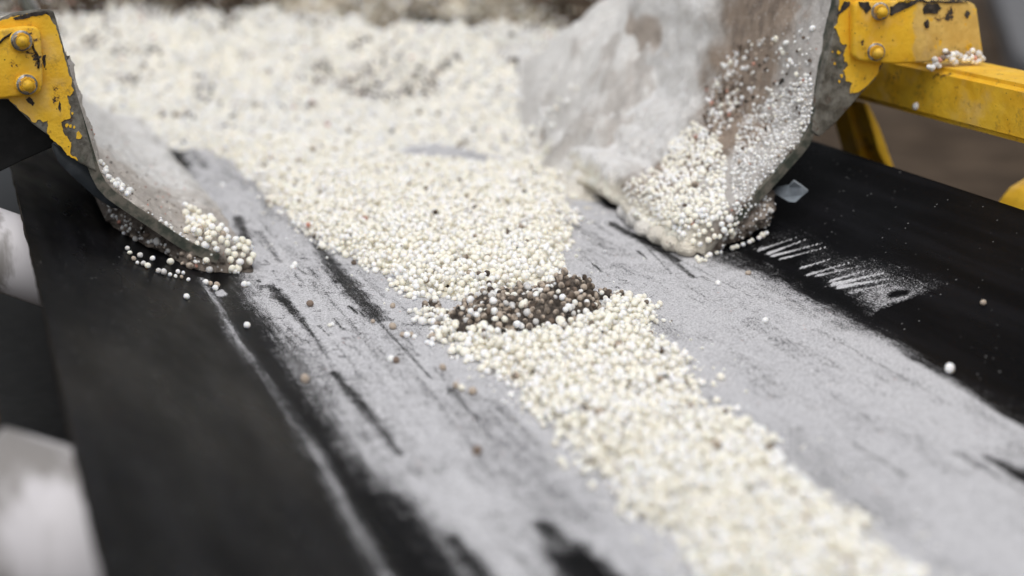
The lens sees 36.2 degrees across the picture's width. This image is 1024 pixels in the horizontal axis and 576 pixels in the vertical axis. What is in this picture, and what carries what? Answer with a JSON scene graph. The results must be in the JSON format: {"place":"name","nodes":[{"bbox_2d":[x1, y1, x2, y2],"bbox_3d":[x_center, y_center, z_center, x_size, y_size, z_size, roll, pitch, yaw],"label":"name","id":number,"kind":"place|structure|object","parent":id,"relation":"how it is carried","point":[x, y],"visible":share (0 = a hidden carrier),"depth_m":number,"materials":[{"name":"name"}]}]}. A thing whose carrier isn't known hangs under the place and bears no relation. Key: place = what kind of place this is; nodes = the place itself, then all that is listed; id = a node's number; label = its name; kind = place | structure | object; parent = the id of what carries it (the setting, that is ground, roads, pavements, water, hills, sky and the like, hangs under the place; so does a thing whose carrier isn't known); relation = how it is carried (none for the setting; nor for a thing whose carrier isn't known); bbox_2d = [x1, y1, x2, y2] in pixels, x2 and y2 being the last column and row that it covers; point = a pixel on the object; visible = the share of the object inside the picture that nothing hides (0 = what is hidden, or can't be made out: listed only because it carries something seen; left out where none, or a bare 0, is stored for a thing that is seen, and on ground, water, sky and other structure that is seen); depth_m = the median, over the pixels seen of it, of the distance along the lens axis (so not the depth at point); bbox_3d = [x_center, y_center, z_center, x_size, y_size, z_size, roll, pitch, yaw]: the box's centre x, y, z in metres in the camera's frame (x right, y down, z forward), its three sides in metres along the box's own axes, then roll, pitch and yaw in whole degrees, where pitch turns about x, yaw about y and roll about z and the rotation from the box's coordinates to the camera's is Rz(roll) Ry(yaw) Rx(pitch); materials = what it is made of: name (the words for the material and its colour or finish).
{"place":"outdoors","nodes":[
{"label":"outdoors","id":0,"kind":"place"},
{"bbox_2d":[812,0,1023,201],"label":"ground","id":1,"kind":"structure","parent":0,"point":[989,166],"depth_m":5.76,"materials":[{"name":"concrete"}]},
{"bbox_2d":[989,0,1023,70],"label":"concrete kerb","id":2,"kind":"structure","parent":1,"relation":"on","point":[1008,15],"depth_m":8.44,"materials":[{"name":"concrete"}]},
{"bbox_3d":[-0.049,0.144,1.122,1.100,0.120,3.200,-5,16,-19],"label":"conveyor chassis","id":3,"kind":"object","parent":1,"relation":"on","visible":0},
{"bbox_2d":[0,427,99,575],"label":"idler roller","id":4,"kind":"object","parent":3,"relation":"attached to","point":[44,529],"visible":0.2,"depth_m":0.61,"materials":[{"name":"white plastic"}]},
{"bbox_2d":[0,15,1023,575],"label":"conveyor belt","id":5,"kind":"object","parent":3,"relation":"on","point":[200,431],"visible":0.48,"depth_m":0.84,"materials":[{"name":"rubber"}]},
{"bbox_2d":[0,208,40,305],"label":"idler roller","id":6,"kind":"object","parent":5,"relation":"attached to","point":[17,278],"visible":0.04,"depth_m":1.03,"materials":[{"name":"white plastic"}]},
{"bbox_2d":[0,0,254,273],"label":"skirt board","id":7,"kind":"object","parent":5,"relation":"on","point":[131,174],"visible":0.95,"depth_m":1.06,"materials":[{"name":"metal"}]},
{"bbox_2d":[0,26,42,98],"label":"support frame","id":8,"kind":"object","parent":7,"relation":"attached to","point":[21,61],"visible":1,"depth_m":0.99,"materials":[{"name":"yellow paint"}]},
{"bbox_2d":[182,202,188,207],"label":"granule","id":9,"kind":"object","parent":7,"relation":"on","point":[185,204],"visible":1,"depth_m":1.13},
{"bbox_2d":[182,209,189,215],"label":"granule","id":10,"kind":"object","parent":7,"relation":"on","point":[185,212],"visible":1,"depth_m":1.12,"materials":[{"name":"plastic"}]},
{"bbox_2d":[183,227,190,233],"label":"granule","id":11,"kind":"object","parent":7,"relation":"on","point":[186,230],"visible":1,"depth_m":1.08,"materials":[{"name":"plastic"}]},
{"bbox_2d":[187,204,193,210],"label":"granule","id":12,"kind":"object","parent":7,"relation":"on","point":[190,207],"visible":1,"depth_m":1.13,"materials":[{"name":"plastic"}]},
{"bbox_2d":[189,216,195,222],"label":"granule","id":13,"kind":"object","parent":7,"relation":"on","point":[192,218],"visible":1,"depth_m":1.10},
{"bbox_2d":[191,227,196,232],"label":"granule","id":14,"kind":"object","parent":7,"relation":"on","point":[193,229],"visible":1,"depth_m":1.07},
{"bbox_2d":[194,228,201,236],"bbox_3d":[-0.216,-0.038,1.077,0.006,0.006,0.005,23,18,-5],"label":"granule","id":15,"kind":"object","parent":7,"relation":"on","point":[198,233],"visible":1,"depth_m":1.07,"materials":[{"name":"plastic"}]},
{"bbox_2d":[201,241,209,248],"bbox_3d":[-0.211,-0.029,1.078,0.006,0.006,0.006,-12,18,7],"label":"granule","id":16,"kind":"object","parent":7,"relation":"on","point":[205,244],"visible":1,"depth_m":1.08,"materials":[{"name":"plastic"}]},
{"bbox_2d":[203,257,209,263],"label":"granule","id":17,"kind":"object","parent":7,"relation":"on","point":[206,260],"visible":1,"depth_m":1.07,"materials":[{"name":"plastic"}]},
{"bbox_2d":[205,235,211,242],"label":"granule","id":18,"kind":"object","parent":7,"relation":"on","point":[208,238],"visible":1,"depth_m":1.07,"materials":[{"name":"plastic"}]},
{"bbox_2d":[208,223,215,230],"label":"granule","id":19,"kind":"object","parent":7,"relation":"on","point":[211,226],"visible":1,"depth_m":1.08,"materials":[{"name":"plastic"}]},
{"bbox_2d":[210,217,216,222],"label":"granule","id":20,"kind":"object","parent":7,"relation":"on","point":[213,219],"visible":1,"depth_m":1.10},
{"bbox_2d":[213,246,219,251],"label":"granule","id":21,"kind":"object","parent":7,"relation":"on","point":[216,248],"visible":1,"depth_m":1.08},
{"bbox_2d":[215,226,221,232],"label":"granule","id":22,"kind":"object","parent":7,"relation":"on","point":[218,229],"visible":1,"depth_m":1.08,"materials":[{"name":"plastic"}]},
{"bbox_2d":[218,235,224,243],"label":"granule","id":23,"kind":"object","parent":7,"relation":"on","point":[221,239],"visible":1,"depth_m":1.08,"materials":[{"name":"plastic"}]},
{"bbox_2d":[222,227,228,233],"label":"granule","id":24,"kind":"object","parent":7,"relation":"on","point":[226,229],"visible":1,"depth_m":1.08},
{"bbox_2d":[223,240,229,246],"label":"granule","id":25,"kind":"object","parent":7,"relation":"on","point":[226,243],"visible":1,"depth_m":1.08,"materials":[{"name":"plastic"}]},
{"bbox_2d":[224,234,230,239],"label":"granule","id":26,"kind":"object","parent":7,"relation":"on","point":[227,237],"visible":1,"depth_m":1.08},
{"bbox_2d":[225,248,230,254],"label":"granule","id":27,"kind":"object","parent":7,"relation":"on","point":[227,251],"visible":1,"depth_m":1.08,"materials":[{"name":"plastic"}]},
{"bbox_2d":[227,256,233,263],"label":"granule","id":28,"kind":"object","parent":7,"relation":"on","point":[230,259],"visible":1,"depth_m":1.08,"materials":[{"name":"plastic"}]},
{"bbox_2d":[228,265,234,271],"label":"granule","id":29,"kind":"object","parent":7,"relation":"on","point":[231,268],"visible":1,"depth_m":1.08,"materials":[{"name":"plastic"}]},
{"bbox_2d":[231,251,237,257],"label":"granule","id":30,"kind":"object","parent":7,"relation":"on","point":[234,254],"visible":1,"depth_m":1.08,"materials":[{"name":"plastic"}]},
{"bbox_2d":[232,236,239,242],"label":"granule","id":31,"kind":"object","parent":7,"relation":"on","point":[235,239],"visible":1,"depth_m":1.09,"materials":[{"name":"plastic"}]},
{"bbox_2d":[235,264,241,271],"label":"granule","id":32,"kind":"object","parent":7,"relation":"on","point":[238,268],"visible":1,"depth_m":1.08,"materials":[{"name":"plastic"}]},
{"bbox_2d":[236,258,243,264],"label":"granule","id":33,"kind":"object","parent":32,"relation":"on","point":[240,261],"visible":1,"depth_m":1.08,"materials":[{"name":"plastic"}]},
{"bbox_2d":[236,243,242,248],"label":"granule","id":34,"kind":"object","parent":7,"relation":"on","point":[239,245],"visible":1,"depth_m":1.09,"materials":[{"name":"plastic"}]},
{"bbox_2d":[239,236,245,243],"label":"granule","id":35,"kind":"object","parent":7,"relation":"on","point":[242,240],"visible":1,"depth_m":1.09,"materials":[{"name":"plastic"}]},
{"bbox_2d":[245,239,251,245],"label":"granule","id":36,"kind":"object","parent":7,"relation":"on","point":[248,242],"visible":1,"depth_m":1.09,"materials":[{"name":"plastic"}]},
{"bbox_2d":[246,257,252,264],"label":"granule","id":37,"kind":"object","parent":7,"relation":"on","point":[249,260],"visible":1,"depth_m":1.09,"materials":[{"name":"plastic"}]},
{"bbox_2d":[242,246,249,252],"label":"granule","id":38,"kind":"object","parent":37,"relation":"on","point":[245,249],"visible":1,"depth_m":1.08,"materials":[{"name":"plastic"}]},
{"bbox_2d":[249,252,255,257],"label":"granule","id":39,"kind":"object","parent":7,"relation":"on","point":[252,254],"visible":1,"depth_m":1.09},
{"bbox_2d":[144,262,150,267],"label":"granule","id":40,"kind":"object","parent":5,"relation":"on","point":[147,265],"visible":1,"depth_m":1.01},
{"bbox_2d":[161,268,166,274],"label":"granule","id":41,"kind":"object","parent":5,"relation":"on","point":[163,271],"visible":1,"depth_m":1.01,"materials":[{"name":"plastic"}]},
{"bbox_2d":[167,258,173,264],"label":"granule","id":42,"kind":"object","parent":5,"relation":"on","point":[170,261],"visible":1,"depth_m":1.05,"materials":[{"name":"plastic"}]},
{"bbox_2d":[183,293,189,298],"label":"granule","id":43,"kind":"object","parent":5,"relation":"on","point":[186,296],"visible":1,"depth_m":0.97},
{"bbox_2d":[203,279,208,284],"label":"granule","id":44,"kind":"object","parent":5,"relation":"on","point":[205,281],"visible":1,"depth_m":1.03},
{"bbox_2d":[212,285,217,290],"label":"granule","id":45,"kind":"object","parent":5,"relation":"on","point":[214,287],"visible":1,"depth_m":1.03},
{"bbox_2d":[241,281,247,287],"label":"granule","id":46,"kind":"object","parent":5,"relation":"on","point":[244,284],"visible":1,"depth_m":1.05,"materials":[{"name":"plastic"}]},
{"bbox_2d":[244,322,250,327],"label":"granule","id":47,"kind":"object","parent":5,"relation":"on","point":[247,324],"visible":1,"depth_m":0.95,"materials":[{"name":"plastic"}]},
{"bbox_2d":[0,0,577,158],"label":"granule heap","id":48,"kind":"object","parent":5,"relation":"on","point":[183,80],"visible":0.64,"depth_m":1.73,"materials":[{"name":"plastic"}]},
{"bbox_2d":[0,0,600,29],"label":"hopper back plate","id":49,"kind":"object","parent":5,"relation":"on","point":[386,14],"visible":0.26,"depth_m":2.21,"materials":[{"name":"metal"}]},
{"bbox_2d":[301,374,309,383],"bbox_3d":[-0.114,0.050,0.859,0.005,0.006,0.005,-18,13,2],"label":"granule","id":50,"kind":"object","parent":5,"relation":"on","point":[305,378],"visible":1,"depth_m":0.86,"materials":[{"name":"plastic"}]},
{"bbox_2d":[306,300,313,306],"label":"granule","id":51,"kind":"object","parent":5,"relation":"on","point":[309,303],"visible":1,"depth_m":1.00,"materials":[{"name":"plastic"}]},
{"bbox_2d":[387,355,393,362],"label":"granule","id":52,"kind":"object","parent":5,"relation":"on","point":[390,358],"visible":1,"depth_m":0.89,"materials":[{"name":"plastic"}]},
{"bbox_2d":[389,322,396,328],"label":"granule","id":53,"kind":"object","parent":5,"relation":"on","point":[392,325],"visible":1,"depth_m":0.96,"materials":[{"name":"plastic"}]},
{"bbox_2d":[393,356,399,362],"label":"granule","id":54,"kind":"object","parent":5,"relation":"on","point":[396,359],"visible":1,"depth_m":0.89,"materials":[{"name":"plastic"}]},
{"bbox_2d":[404,331,410,337],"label":"granule","id":55,"kind":"object","parent":5,"relation":"on","point":[407,334],"visible":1,"depth_m":0.94,"materials":[{"name":"plastic"}]},
{"bbox_2d":[406,292,412,297],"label":"granule","id":56,"kind":"object","parent":5,"relation":"on","point":[409,294],"visible":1,"depth_m":1.02,"materials":[{"name":"plastic"}]},
{"bbox_2d":[187,126,644,304],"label":"granule stream","id":57,"kind":"structure","parent":5,"relation":"on","point":[437,226],"depth_m":1.24,"materials":[{"name":"plastic"}]},
{"bbox_2d":[428,341,434,346],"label":"granule","id":58,"kind":"object","parent":5,"relation":"on","point":[431,343],"visible":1,"depth_m":0.92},
{"bbox_2d":[422,298,441,306],"bbox_3d":[-0.052,0.012,0.999,0.013,0.009,0.010,-5,16,-19],"label":"soil crumb","id":59,"kind":"object","parent":5,"relation":"on","point":[432,302],"visible":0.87,"depth_m":1.00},
{"bbox_2d":[439,364,445,369],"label":"granule","id":60,"kind":"object","parent":5,"relation":"on","point":[442,366],"visible":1,"depth_m":0.88,"materials":[{"name":"plastic"}]},
{"bbox_2d":[453,382,458,388],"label":"granule","id":61,"kind":"object","parent":5,"relation":"on","point":[455,385],"visible":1,"depth_m":0.85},
{"bbox_2d":[458,384,465,390],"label":"granule","id":62,"kind":"object","parent":5,"relation":"on","point":[461,387],"visible":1,"depth_m":0.85,"materials":[{"name":"plastic"}]},
{"bbox_2d":[468,387,476,394],"bbox_3d":[-0.021,0.056,0.843,0.005,0.004,0.005,-21,55,-40],"label":"granule","id":63,"kind":"object","parent":5,"relation":"on","point":[472,391],"visible":1,"depth_m":0.84,"materials":[{"name":"plastic"}]},
{"bbox_2d":[472,445,481,454],"bbox_3d":[-0.017,0.079,0.759,0.005,0.005,0.004,23,2,14],"label":"granule","id":64,"kind":"object","parent":5,"relation":"on","point":[477,450],"visible":1,"depth_m":0.76,"materials":[{"name":"plastic"}]},
{"bbox_2d":[477,364,486,372],"bbox_3d":[-0.017,0.045,0.879,0.006,0.005,0.005,-30,12,0],"label":"granule","id":65,"kind":"object","parent":5,"relation":"on","point":[481,368],"visible":1,"depth_m":0.88,"materials":[{"name":"plastic"}]},
{"bbox_2d":[507,391,514,398],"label":"granule","id":66,"kind":"object","parent":5,"relation":"on","point":[510,394],"visible":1,"depth_m":0.84,"materials":[{"name":"plastic"}]},
{"bbox_2d":[597,287,612,299],"bbox_3d":[0.060,0.004,1.024,0.013,0.008,0.011,-5,16,-19],"label":"soil crumb","id":67,"kind":"object","parent":5,"relation":"on","point":[604,291],"visible":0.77,"depth_m":1.02,"materials":[{"name":"soil"}]},
{"bbox_2d":[613,289,625,294],"bbox_3d":[0.071,0.004,1.026,0.010,0.007,0.007,-5,16,-19],"label":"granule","id":68,"kind":"object","parent":5,"relation":"on","point":[621,291],"visible":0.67,"depth_m":1.02,"materials":[{"name":"plastic"}]},
{"bbox_2d":[407,290,949,575],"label":"granule stream","id":69,"kind":"structure","parent":5,"relation":"on","point":[716,490],"depth_m":0.74,"materials":[{"name":"plastic"}]},
{"bbox_2d":[434,267,605,334],"bbox_3d":[0.004,0.007,0.975,0.125,0.032,0.079,-5,16,-19],"label":"soil clump","id":70,"kind":"object","parent":69,"relation":"on","point":[557,292],"visible":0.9,"depth_m":0.97,"materials":[{"name":"soil"}]},
{"bbox_2d":[467,296,473,303],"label":"granule","id":71,"kind":"object","parent":70,"relation":"on","point":[470,299],"visible":1,"depth_m":0.98,"materials":[{"name":"plastic"}]},
{"bbox_2d":[467,308,473,314],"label":"granule","id":72,"kind":"object","parent":70,"relation":"on","point":[470,311],"visible":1,"depth_m":0.95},
{"bbox_2d":[489,297,496,304],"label":"granule","id":73,"kind":"object","parent":70,"relation":"on","point":[492,300],"visible":1,"depth_m":0.96,"materials":[{"name":"plastic"}]},
{"bbox_2d":[491,307,497,314],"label":"granule","id":74,"kind":"object","parent":70,"relation":"on","point":[494,310],"visible":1,"depth_m":0.95,"materials":[{"name":"plastic"}]},
{"bbox_2d":[501,315,507,322],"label":"granule","id":75,"kind":"object","parent":70,"relation":"on","point":[504,318],"visible":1,"depth_m":0.95,"materials":[{"name":"plastic"}]},
{"bbox_2d":[513,320,520,327],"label":"granule","id":76,"kind":"object","parent":70,"relation":"on","point":[516,323],"visible":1,"depth_m":0.95,"materials":[{"name":"plastic"}]},
{"bbox_2d":[519,300,527,307],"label":"granule","id":77,"kind":"object","parent":70,"relation":"on","point":[522,303],"visible":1,"depth_m":0.96,"materials":[{"name":"plastic"}]},
{"bbox_2d":[523,308,530,315],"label":"granule","id":78,"kind":"object","parent":70,"relation":"on","point":[526,311],"visible":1,"depth_m":0.96,"materials":[{"name":"plastic"}]},
{"bbox_2d":[556,316,564,322],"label":"granule","id":79,"kind":"object","parent":70,"relation":"on","point":[558,318],"visible":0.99,"depth_m":0.95,"materials":[{"name":"plastic"}]},
{"bbox_2d":[565,303,571,310],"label":"granule","id":80,"kind":"object","parent":70,"relation":"on","point":[568,306],"visible":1,"depth_m":0.96,"materials":[{"name":"plastic"}]},
{"bbox_2d":[489,0,882,256],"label":"skirt board","id":81,"kind":"object","parent":5,"relation":"on","point":[730,107],"visible":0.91,"depth_m":1.24,"materials":[{"name":"metal"}]},
{"bbox_2d":[666,220,672,228],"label":"granule","id":82,"kind":"object","parent":81,"relation":"on","point":[669,224],"visible":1,"depth_m":1.14,"materials":[{"name":"plastic"}]},
{"bbox_2d":[672,225,677,230],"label":"granule","id":83,"kind":"object","parent":81,"relation":"on","point":[674,227],"visible":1,"depth_m":1.14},
{"bbox_2d":[679,219,684,224],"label":"granule","id":84,"kind":"object","parent":81,"relation":"on","point":[681,221],"visible":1,"depth_m":1.13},
{"bbox_2d":[680,231,686,237],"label":"granule","id":85,"kind":"object","parent":81,"relation":"on","point":[683,234],"visible":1,"depth_m":1.12,"materials":[{"name":"plastic"}]},
{"bbox_2d":[680,212,686,218],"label":"granule","id":86,"kind":"object","parent":81,"relation":"on","point":[683,215],"visible":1,"depth_m":1.13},
{"bbox_2d":[684,209,691,215],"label":"granule","id":87,"kind":"object","parent":81,"relation":"on","point":[687,212],"visible":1,"depth_m":1.12,"materials":[{"name":"plastic"}]},
{"bbox_2d":[690,238,696,244],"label":"granule","id":88,"kind":"object","parent":81,"relation":"on","point":[693,241],"visible":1,"depth_m":1.12,"materials":[{"name":"plastic"}]},
{"bbox_2d":[691,213,698,219],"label":"granule","id":89,"kind":"object","parent":81,"relation":"on","point":[694,216],"visible":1,"depth_m":1.12,"materials":[{"name":"plastic"}]},
{"bbox_2d":[692,223,698,229],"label":"granule","id":90,"kind":"object","parent":81,"relation":"on","point":[695,226],"visible":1,"depth_m":1.12,"materials":[{"name":"plastic"}]},
{"bbox_2d":[700,207,706,213],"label":"granule","id":91,"kind":"object","parent":81,"relation":"on","point":[703,210],"visible":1,"depth_m":1.12,"materials":[{"name":"plastic"}]},
{"bbox_2d":[705,237,711,243],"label":"granule","id":92,"kind":"object","parent":81,"relation":"on","point":[708,240],"visible":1,"depth_m":1.12,"materials":[{"name":"plastic"}]},
{"bbox_2d":[706,222,711,227],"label":"granule","id":93,"kind":"object","parent":81,"relation":"on","point":[708,224],"visible":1,"depth_m":1.12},
{"bbox_2d":[710,215,715,221],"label":"granule","id":94,"kind":"object","parent":81,"relation":"on","point":[712,218],"visible":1,"depth_m":1.12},
{"bbox_2d":[721,227,727,233],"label":"granule","id":95,"kind":"object","parent":81,"relation":"on","point":[724,230],"visible":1,"depth_m":1.12,"materials":[{"name":"plastic"}]},
{"bbox_2d":[725,215,733,222],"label":"granule","id":96,"kind":"object","parent":81,"relation":"on","point":[729,218],"visible":1,"depth_m":1.12,"materials":[{"name":"plastic"}]},
{"bbox_2d":[759,232,765,237],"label":"granule","id":97,"kind":"object","parent":5,"relation":"on","point":[762,234],"visible":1,"depth_m":1.14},
{"bbox_2d":[762,317,768,322],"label":"granule","id":98,"kind":"object","parent":5,"relation":"on","point":[765,319],"visible":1,"depth_m":0.97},
{"bbox_2d":[945,363,954,373],"bbox_3d":[0.244,0.045,0.874,0.005,0.007,0.006,4,-9,29],"label":"granule","id":99,"kind":"object","parent":5,"relation":"on","point":[949,368],"visible":1,"depth_m":0.87,"materials":[{"name":"plastic"}]},
{"bbox_2d":[835,0,1023,209],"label":"support frame","id":100,"kind":"object","parent":3,"relation":"attached to","point":[904,42],"visible":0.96,"depth_m":1.13,"materials":[{"name":"yellow paint"}]},
{"bbox_2d":[912,102,918,109],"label":"granule","id":101,"kind":"object","parent":100,"relation":"in","point":[915,106],"visible":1,"depth_m":1.17,"materials":[{"name":"plastic"}]},
{"bbox_2d":[931,56,937,61],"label":"granule","id":102,"kind":"object","parent":100,"relation":"attached to","point":[934,59],"visible":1,"depth_m":1.13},
{"bbox_2d":[932,62,939,66],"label":"granule","id":103,"kind":"object","parent":100,"relation":"attached to","point":[936,64],"visible":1,"depth_m":1.13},
{"bbox_2d":[948,57,955,62],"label":"granule","id":104,"kind":"object","parent":100,"relation":"attached to","point":[952,60],"visible":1,"depth_m":1.14,"materials":[{"name":"plastic"}]},
{"bbox_2d":[951,59,958,65],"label":"granule","id":105,"kind":"object","parent":100,"relation":"in","point":[956,63],"visible":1,"depth_m":1.14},
{"bbox_2d":[975,50,981,57],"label":"granule","id":106,"kind":"object","parent":100,"relation":"attached to","point":[978,53],"visible":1,"depth_m":1.14,"materials":[{"name":"plastic"}]},
{"label":"granule","id":107,"kind":"object","parent":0,"visible":0},
{"bbox_2d":[196,209,201,215],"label":"granule","id":108,"kind":"object","parent":107,"relation":"on","point":[199,212],"visible":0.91,"depth_m":1.13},
{"label":"granule","id":109,"kind":"object","parent":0,"visible":0},
{"bbox_2d":[210,231,216,236],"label":"granule","id":110,"kind":"object","parent":109,"relation":"on","point":[213,233],"visible":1,"depth_m":1.08,"materials":[{"name":"plastic"}]}
]}

